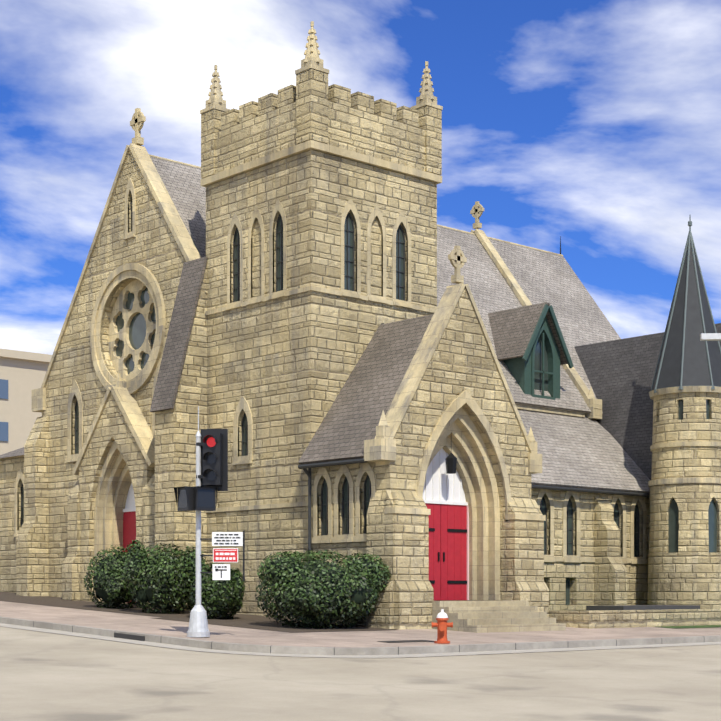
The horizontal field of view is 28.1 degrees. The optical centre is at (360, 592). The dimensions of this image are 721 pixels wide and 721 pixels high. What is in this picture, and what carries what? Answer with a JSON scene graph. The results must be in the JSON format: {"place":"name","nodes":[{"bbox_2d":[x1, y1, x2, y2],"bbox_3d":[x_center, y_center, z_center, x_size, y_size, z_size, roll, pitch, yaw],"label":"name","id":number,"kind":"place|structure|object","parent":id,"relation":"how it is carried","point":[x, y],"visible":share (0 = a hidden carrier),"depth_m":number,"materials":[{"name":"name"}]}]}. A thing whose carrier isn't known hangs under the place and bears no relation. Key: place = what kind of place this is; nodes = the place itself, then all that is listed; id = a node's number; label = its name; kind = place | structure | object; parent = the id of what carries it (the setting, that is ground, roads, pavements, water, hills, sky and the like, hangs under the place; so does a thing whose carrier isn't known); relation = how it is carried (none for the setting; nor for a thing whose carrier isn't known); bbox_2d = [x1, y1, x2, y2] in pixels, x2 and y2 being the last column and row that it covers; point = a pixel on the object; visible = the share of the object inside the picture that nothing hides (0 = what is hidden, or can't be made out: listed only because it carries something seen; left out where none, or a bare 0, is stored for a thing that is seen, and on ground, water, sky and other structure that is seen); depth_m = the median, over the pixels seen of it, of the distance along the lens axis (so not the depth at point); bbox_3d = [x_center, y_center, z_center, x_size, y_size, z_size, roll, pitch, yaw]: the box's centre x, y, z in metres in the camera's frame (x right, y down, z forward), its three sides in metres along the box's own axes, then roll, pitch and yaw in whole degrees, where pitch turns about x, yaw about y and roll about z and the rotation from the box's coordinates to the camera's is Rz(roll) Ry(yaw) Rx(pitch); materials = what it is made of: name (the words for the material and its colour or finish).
{"place":"outdoors","nodes":[
{"label":"outdoors","id":0,"kind":"place"},
{"bbox_2d":[0,627,720,720],"bbox_3d":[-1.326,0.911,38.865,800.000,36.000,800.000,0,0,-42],"label":"ground","id":1,"kind":"structure","parent":0,"point":[45,676],"depth_m":22.98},
{"bbox_2d":[0,348,51,454],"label":"building","id":2,"kind":"structure","parent":1,"relation":"on","point":[23,373],"depth_m":112.97,"materials":[{"name":"beige paint"}]},
{"bbox_2d":[0,379,7,441],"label":"windows","id":3,"kind":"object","parent":2,"relation":"attached to","point":[3,395],"visible":0.02,"depth_m":111.99,"materials":[{"name":"blue glass"}]},
{"bbox_2d":[201,68,441,617],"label":"tower","id":4,"kind":"structure","parent":1,"relation":"on","point":[284,366],"depth_m":40.30,"materials":[{"name":"stone"}]},
{"bbox_2d":[0,616,720,654],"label":"kerb","id":5,"kind":"structure","parent":1,"relation":"on","point":[341,650],"depth_m":31.17,"materials":[{"name":"grey concrete"}]},
{"bbox_2d":[0,623,720,657],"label":"gutter pan","id":6,"kind":"object","parent":1,"relation":"on","point":[302,655],"visible":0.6,"depth_m":31.09,"materials":[{"name":"grey concrete"}]},
{"bbox_2d":[13,21,720,601],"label":"trim","id":7,"kind":"structure","parent":1,"relation":"on","point":[457,433],"depth_m":40.98,"materials":[{"name":"beige stone"}]},
{"bbox_2d":[79,393,154,600],"bbox_3d":[-7.569,-2.029,45.354,0.570,8.600,3.900,0,0,-42],"label":"entrance portal","id":8,"kind":"object","parent":7,"relation":"attached to","point":[112,427],"visible":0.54,"depth_m":45.62,"materials":[{"name":"stone"}]},
{"bbox_2d":[123,483,135,511],"bbox_3d":[-7.065,-3.259,45.810,0.070,1.360,1.760,0,0,-42],"label":"door tympanum","id":9,"kind":"object","parent":7,"relation":"attached to","point":[130,506],"visible":0.2,"depth_m":46.16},
{"bbox_2d":[423,448,467,505],"bbox_3d":[2.165,-3.167,38.887,2.120,1.577,0.060,0,0,-42],"label":"tympanum","id":10,"kind":"object","parent":7,"relation":"attached to","point":[441,486],"visible":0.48,"depth_m":38.95,"materials":[{"name":"white paint"}]},
{"bbox_2d":[467,505,468,599],"bbox_3d":[2.178,-1.079,38.873,2.120,2.600,0.042,0,0,-42],"label":"door frame","id":11,"kind":"object","parent":7,"relation":"attached to","point":[467,553],"visible":0.46,"depth_m":39.54,"materials":[{"name":"white"}]},
{"bbox_2d":[574,323,720,479],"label":"roofs","id":12,"kind":"structure","parent":7,"relation":"on","point":[620,373],"depth_m":51.57,"materials":[{"name":"tile"}]},
{"bbox_2d":[0,601,720,646],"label":"pavement","id":13,"kind":"structure","parent":0,"point":[129,622],"depth_m":34.50,"materials":[{"name":"grey concrete"}]},
{"bbox_2d":[0,455,23,592],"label":"wall","id":14,"kind":"structure","parent":13,"relation":"on","point":[11,467],"depth_m":51.48,"materials":[{"name":"stone"}]},
{"bbox_2d":[16,415,47,595],"bbox_3d":[-11.180,-1.879,49.133,0.800,8.300,0.750,0,0,-42],"label":"buttress","id":15,"kind":"object","parent":13,"relation":"on","point":[32,557],"visible":0.7,"depth_m":48.95,"materials":[{"name":"stone"}]},
{"bbox_2d":[83,545,135,608],"bbox_3d":[-7.226,-0.420,42.519,1.827,1.934,2.026,0,0,-42],"label":"bush","id":16,"kind":"object","parent":13,"relation":"on","point":[127,605],"depth_m":42.03,"materials":[{"name":"green plant"}]},
{"bbox_2d":[122,539,206,613],"bbox_3d":[-5.546,-0.408,40.398,2.220,2.152,2.083,0,0,-42],"label":"bush","id":17,"kind":"object","parent":13,"relation":"on","point":[177,554],"depth_m":39.87,"materials":[{"name":"green plant"}]},
{"bbox_2d":[155,265,206,610],"bbox_3d":[-5.279,-3.679,42.368,1.150,11.900,1.000,0,0,-42],"label":"buttress","id":18,"kind":"object","parent":13,"relation":"on","point":[176,428],"visible":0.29,"depth_m":41.99,"materials":[{"name":"stone"}]},
{"bbox_2d":[0,591,396,632],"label":"bed","id":19,"kind":"object","parent":13,"relation":"on","point":[252,621],"visible":0.5,"depth_m":39.05,"materials":[{"name":"brown soil"}]},
{"bbox_2d":[62,479,79,600],"bbox_3d":[-9.166,-0.829,46.876,0.850,6.200,0.600,0,0,-42],"label":"buttress","id":20,"kind":"object","parent":19,"relation":"on","point":[71,577],"visible":0.39,"depth_m":46.57,"materials":[{"name":"stone"}]},
{"bbox_2d":[143,472,154,607],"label":"buttress","id":21,"kind":"structure","parent":19,"relation":"on","point":[149,514],"depth_m":43.48,"materials":[{"name":"stone"}]},
{"bbox_2d":[187,406,209,636],"bbox_3d":[-3.481,-1.516,30.971,0.500,4.950,0.500,0,0,-42],"label":"signal pole","id":22,"kind":"object","parent":13,"relation":"on","point":[198,624],"visible":0.98,"depth_m":30.91,"materials":[{"name":"silver metal"}]},
{"bbox_2d":[174,429,227,510],"bbox_3d":[-3.452,-2.626,30.743,1.130,1.770,0.587,0,0,9],"label":"housing","id":23,"kind":"object","parent":22,"relation":"attached to","point":[218,467],"visible":0.85,"depth_m":30.77,"materials":[{"name":"black metal"}]},
{"bbox_2d":[178,454,215,507],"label":"traffic light lenses","id":24,"kind":"object","parent":23,"relation":"attached to","point":[206,498],"visible":0.85,"depth_m":30.71,"materials":[{"name":"black glass"}]},
{"bbox_2d":[207,437,215,446],"bbox_3d":[-3.183,-3.201,30.750,0.210,0.205,0.001,0,0,9],"label":"red traffic light","id":25,"kind":"object","parent":23,"relation":"attached to","point":[211,442],"visible":0.87,"depth_m":30.75,"materials":[{"name":"red glass"}]},
{"bbox_2d":[200,531,244,580],"bbox_3d":[-2.983,-0.781,30.918,0.998,1.080,0.052,0,0,2],"label":"sign","id":26,"kind":"object","parent":22,"relation":"attached to","point":[221,570],"visible":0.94,"depth_m":30.90,"materials":[{"name":"black"}]},
{"bbox_2d":[214,549,236,561],"bbox_3d":[-2.892,-0.791,30.901,0.510,0.270,0.012,0,0,2],"label":"sign","id":27,"kind":"object","parent":26,"relation":"attached to","point":[225,556],"visible":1,"depth_m":30.89,"materials":[{"name":"red metal"}]},
{"bbox_2d":[212,532,242,579],"bbox_3d":[-2.852,-0.776,30.899,0.660,1.030,0.021,0,0,2],"label":"sign","id":28,"kind":"object","parent":26,"relation":"attached to","point":[216,575],"visible":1,"depth_m":30.90,"materials":[{"name":"white metal"}]},
{"bbox_2d":[189,562,245,618],"bbox_3d":[-3.789,-0.011,38.346,1.686,1.599,1.750,0,0,-42],"label":"bush","id":29,"kind":"object","parent":13,"relation":"on","point":[226,613],"depth_m":37.80,"materials":[{"name":"green plant"}]},
{"bbox_2d":[255,549,390,628],"bbox_3d":[-1.014,-0.059,36.002,3.470,2.031,3.128,0,0,-42],"label":"bush","id":30,"kind":"object","parent":13,"relation":"on","point":[356,614],"depth_m":35.10,"materials":[{"name":"green plant"}]},
{"bbox_2d":[311,461,376,624],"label":"wall","id":31,"kind":"structure","parent":13,"relation":"on","point":[347,548],"depth_m":37.92,"materials":[{"name":"stone"}]},
{"bbox_2d":[425,503,466,599],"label":"doors","id":32,"kind":"structure","parent":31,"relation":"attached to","point":[443,518],"depth_m":39.09,"materials":[{"name":"red wood"}]},
{"bbox_2d":[429,236,560,583],"bbox_3d":[4.538,-7.229,48.263,20.555,14.900,11.759,0,0,-42],"label":"iron","id":33,"kind":"object","parent":32,"relation":"attached to","point":[451,461],"visible":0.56,"depth_m":38.61,"materials":[{"name":"black metal"}]},
{"bbox_2d":[0,626,717,657],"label":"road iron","id":34,"kind":"object","parent":13,"relation":"on","point":[129,636],"visible":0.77,"depth_m":31.53,"materials":[{"name":"grey metal"}]},
{"bbox_2d":[363,492,397,628],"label":"buttress","id":35,"kind":"structure","parent":13,"relation":"on","point":[380,533],"depth_m":36.34,"materials":[{"name":"stone"}]},
{"bbox_2d":[386,490,433,629],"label":"pier","id":36,"kind":"structure","parent":13,"relation":"on","point":[413,594],"depth_m":36.42,"materials":[{"name":"stone"}]},
{"bbox_2d":[432,618,452,643],"bbox_3d":[1.776,0.833,31.270,0.426,0.550,0.426,0,0,-42],"label":"hydrant","id":37,"kind":"object","parent":13,"relation":"on","point":[441,624],"visible":0.96,"depth_m":31.19,"materials":[{"name":"orange metal"}]},
{"bbox_2d":[437,609,447,617],"bbox_3d":[1.773,0.463,31.281,0.250,0.190,0.250,0,0,-42],"label":"hydrant cap","id":38,"kind":"object","parent":37,"relation":"on","point":[442,614],"visible":1,"depth_m":31.20,"materials":[{"name":"white metal"}]},
{"bbox_2d":[377,288,530,599],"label":"entrance gable wall","id":39,"kind":"structure","parent":13,"relation":"on","point":[461,361],"depth_m":38.25,"materials":[{"name":"stone"}]},
{"bbox_2d":[432,600,565,632],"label":"steps","id":40,"kind":"structure","parent":13,"relation":"on","point":[480,616],"depth_m":36.94,"materials":[{"name":"beige stone"}]},
{"bbox_2d":[506,498,548,617],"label":"buttress","id":41,"kind":"structure","parent":13,"relation":"on","point":[524,559],"depth_m":39.41,"materials":[{"name":"stone"}]},
{"bbox_2d":[531,488,649,610],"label":"wall","id":42,"kind":"structure","parent":13,"relation":"on","point":[580,575],"depth_m":46.61,"materials":[{"name":"stone"}]},
{"bbox_2d":[22,215,716,604],"bbox_3d":[0.179,-6.129,49.261,16.083,13.100,19.123,0,0,-42],"label":"glass","id":43,"kind":"object","parent":42,"relation":"on","point":[136,331],"visible":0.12,"depth_m":45.97,"materials":[{"name":"black glass"}]},
{"bbox_2d":[21,201,639,556],"bbox_3d":[-0.495,-6.929,48.881,14.630,11.500,18.780,0,0,-42],"label":"lead","id":44,"kind":"object","parent":43,"relation":"attached to","point":[398,271],"visible":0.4,"depth_m":41.22,"materials":[{"name":"grey"}]},
{"bbox_2d":[594,495,626,605],"bbox_3d":[8.125,-0.454,46.865,0.650,5.450,0.850,0,0,-42],"label":"buttress","id":45,"kind":"object","parent":13,"relation":"on","point":[610,578],"visible":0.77,"depth_m":46.73,"materials":[{"name":"stone"}]},
{"bbox_2d":[549,609,720,628],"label":"retaining wall","id":46,"kind":"structure","parent":13,"relation":"on","point":[591,619],"depth_m":40.45,"materials":[{"name":"stone"}]},
{"bbox_2d":[586,605,699,610],"bbox_3d":[8.753,1.090,44.498,3.900,1.363,1.400,0,0,-42],"label":"wall cap","id":47,"kind":"object","parent":46,"relation":"on","point":[634,607],"visible":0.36,"depth_m":43.64,"materials":[{"name":"grey stone"}]},
{"bbox_2d":[647,392,720,608],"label":"turret","id":48,"kind":"object","parent":13,"relation":"on","point":[689,573],"visible":0.75,"depth_m":46.50,"materials":[{"name":"stone"}]},
{"bbox_2d":[651,215,720,392],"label":"spire ribs","id":49,"kind":"object","parent":48,"relation":"on","point":[689,237],"visible":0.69,"depth_m":47.33,"materials":[{"name":"grey metal"}]},
{"bbox_2d":[700,333,720,340],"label":"streetlight","id":50,"kind":"object","parent":13,"relation":"on","point":[710,336],"visible":1,"depth_m":40.53,"materials":[{"name":"white metal"}]},
{"bbox_2d":[0,0,720,354],"label":"sky","id":51,"kind":"structure","parent":0,"point":[595,125],"materials":[{"name":"blue"}]},
{"bbox_2d":[298,323,649,552],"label":"gutters","id":52,"kind":"object","parent":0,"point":[325,464],"visible":0.4,"depth_m":38.59,"materials":[{"name":"grey metal"}]},
{"bbox_2d":[652,241,720,389],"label":"spire roof","id":53,"kind":"structure","parent":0,"point":[696,372],"depth_m":46.98,"materials":[{"name":"grey"}]},
{"bbox_2d":[657,625,720,627],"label":"lawn","id":54,"kind":"structure","parent":0,"point":[703,626],"depth_m":41.46,"materials":[{"name":"green plant"}]},
{"bbox_3d":[0.668,-5.699,52.556,20.250,15.940,11.000,0,0,-42],"label":"nave","id":55,"kind":"object","parent":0,"visible":0},
{"bbox_2d":[42,150,185,596],"bbox_3d":[-7.545,-5.869,46.131,0.550,16.280,9.480,0,0,-42],"label":"gable","id":56,"kind":"object","parent":55,"relation":"attached to","point":[152,246],"visible":0.25,"depth_m":46.91,"materials":[{"name":"stone"}]},
{"bbox_2d":[123,511,135,551],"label":"doors","id":57,"kind":"structure","parent":56,"relation":"attached to","point":[129,526],"depth_m":46.21,"materials":[{"name":"red wood"}]},
{"bbox_2d":[108,280,155,380],"bbox_3d":[-7.065,-8.279,45.743,0.140,3.340,3.340,0,0,-42],"label":"rose window tracery","id":58,"kind":"object","parent":56,"relation":"attached to","point":[136,287],"visible":0.75,"depth_m":46.05,"materials":[{"name":"beige stone"}]},
{"bbox_2d":[0,256,567,463],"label":"roofs","id":59,"kind":"structure","parent":55,"relation":"attached to","point":[360,404],"depth_m":39.58,"materials":[{"name":"tile"}]},
{"bbox_2d":[150,157,649,492],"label":"roofs","id":60,"kind":"structure","parent":55,"relation":"on","point":[585,452],"depth_m":51.20,"materials":[{"name":"tile"}]},
{"bbox_2d":[503,316,559,398],"bbox_3d":[5.334,-8.194,51.319,1.900,3.430,3.000,0,0,-42],"label":"dormer","id":61,"kind":"object","parent":60,"relation":"on","point":[519,368],"visible":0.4,"depth_m":50.15,"materials":[{"name":"green wood"}]},
{"bbox_2d":[522,304,573,399],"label":"dormer trim","id":62,"kind":"structure","parent":61,"relation":"attached to","point":[537,332],"depth_m":50.16,"materials":[{"name":"green wood"}]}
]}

